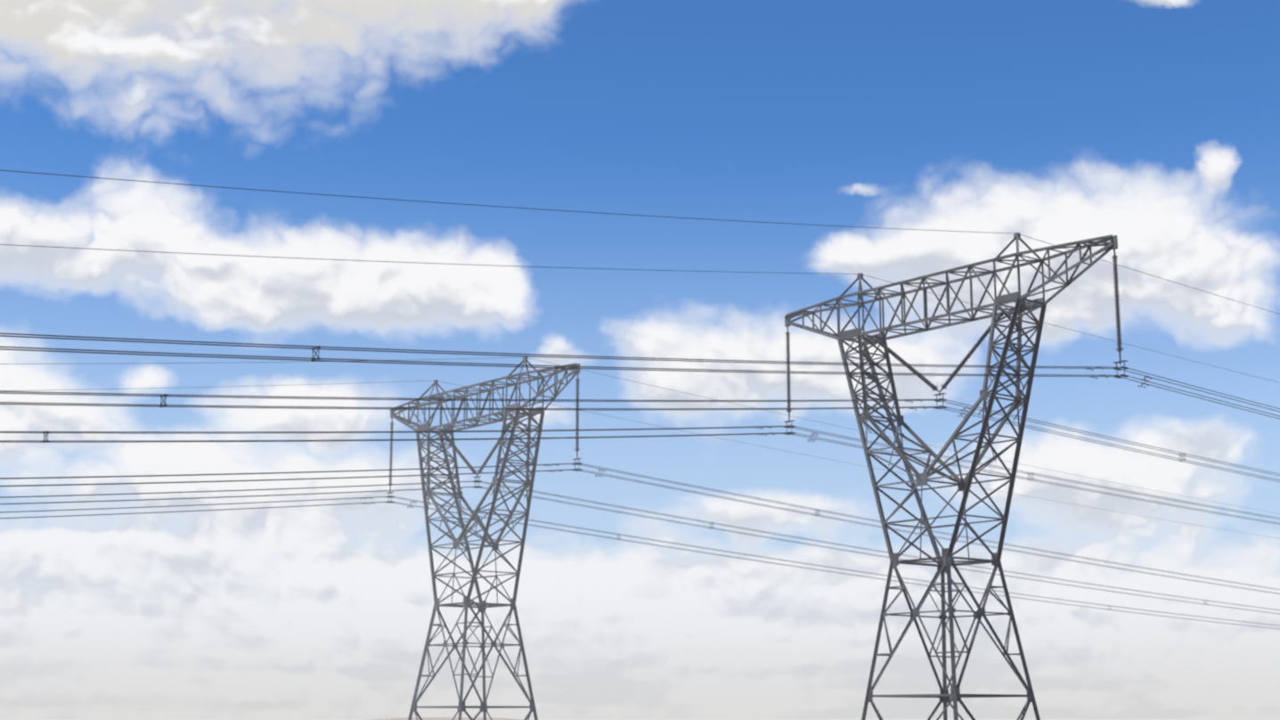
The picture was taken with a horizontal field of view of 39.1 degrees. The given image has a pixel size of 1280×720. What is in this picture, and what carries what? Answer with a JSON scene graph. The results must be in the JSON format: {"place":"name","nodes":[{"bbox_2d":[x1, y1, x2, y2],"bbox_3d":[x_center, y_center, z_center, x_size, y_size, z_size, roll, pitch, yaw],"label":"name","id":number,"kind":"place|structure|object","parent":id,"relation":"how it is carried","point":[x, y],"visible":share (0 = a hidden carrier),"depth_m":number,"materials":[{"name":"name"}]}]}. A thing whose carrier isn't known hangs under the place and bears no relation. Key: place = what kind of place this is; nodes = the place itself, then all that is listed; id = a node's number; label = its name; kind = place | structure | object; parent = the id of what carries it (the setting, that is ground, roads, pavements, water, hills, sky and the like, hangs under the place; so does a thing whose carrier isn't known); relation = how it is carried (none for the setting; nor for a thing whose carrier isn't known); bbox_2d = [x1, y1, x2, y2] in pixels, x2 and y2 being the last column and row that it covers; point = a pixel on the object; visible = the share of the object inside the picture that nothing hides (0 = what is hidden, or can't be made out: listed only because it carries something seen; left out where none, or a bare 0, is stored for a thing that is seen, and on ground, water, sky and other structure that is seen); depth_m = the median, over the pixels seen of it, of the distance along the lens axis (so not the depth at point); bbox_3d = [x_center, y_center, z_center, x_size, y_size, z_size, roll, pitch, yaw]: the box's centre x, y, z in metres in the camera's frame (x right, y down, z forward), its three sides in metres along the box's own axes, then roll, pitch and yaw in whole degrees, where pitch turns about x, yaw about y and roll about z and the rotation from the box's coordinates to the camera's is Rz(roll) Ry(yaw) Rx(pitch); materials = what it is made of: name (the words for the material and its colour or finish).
{"place":"outdoors","nodes":[
{"label":"outdoors","id":0,"kind":"place"},
{"bbox_2d":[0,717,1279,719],"bbox_3d":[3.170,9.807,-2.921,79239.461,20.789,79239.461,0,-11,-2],"label":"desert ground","id":1,"kind":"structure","parent":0,"point":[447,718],"depth_m":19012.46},
{"bbox_2d":[389,356,580,719],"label":"tower","id":2,"kind":"structure","parent":1,"relation":"on","point":[481,607],"depth_m":112.96,"materials":[{"name":"metal"}]},
{"bbox_2d":[359,373,605,507],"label":"fittings","id":3,"kind":"object","parent":2,"relation":"attached to","point":[478,481],"visible":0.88,"depth_m":114.65,"materials":[{"name":"metal"}]},
{"bbox_2d":[388,378,579,484],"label":"insulators","id":4,"kind":"object","parent":3,"relation":"attached to","point":[466,461],"visible":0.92,"depth_m":114.52,"materials":[{"name":"ceramic"}]},
{"bbox_2d":[0,357,1279,628],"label":"wires","id":5,"kind":"object","parent":3,"relation":"hanging from","point":[584,505],"visible":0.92,"depth_m":117.94,"materials":[{"name":"metal"}]},
{"bbox_2d":[784,232,1117,719],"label":"tower","id":6,"kind":"structure","parent":1,"relation":"on","point":[945,561],"depth_m":85.58,"materials":[{"name":"metal"}]},
{"bbox_2d":[756,248,1151,441],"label":"fittings","id":7,"kind":"object","parent":6,"relation":"attached to","point":[942,399],"visible":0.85,"depth_m":87.26,"materials":[{"name":"metal"}]},
{"bbox_2d":[0,170,1279,524],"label":"wires","id":8,"kind":"object","parent":7,"relation":"attached to","point":[317,348],"visible":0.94,"depth_m":71.03,"materials":[{"name":"metal"}]},
{"bbox_2d":[785,254,1122,412],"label":"insulators","id":9,"kind":"object","parent":7,"relation":"attached to","point":[967,355],"visible":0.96,"depth_m":86.81,"materials":[{"name":"ceramic"}]},
{"bbox_2d":[0,0,1279,718],"label":"sky","id":10,"kind":"structure","parent":0,"point":[1153,126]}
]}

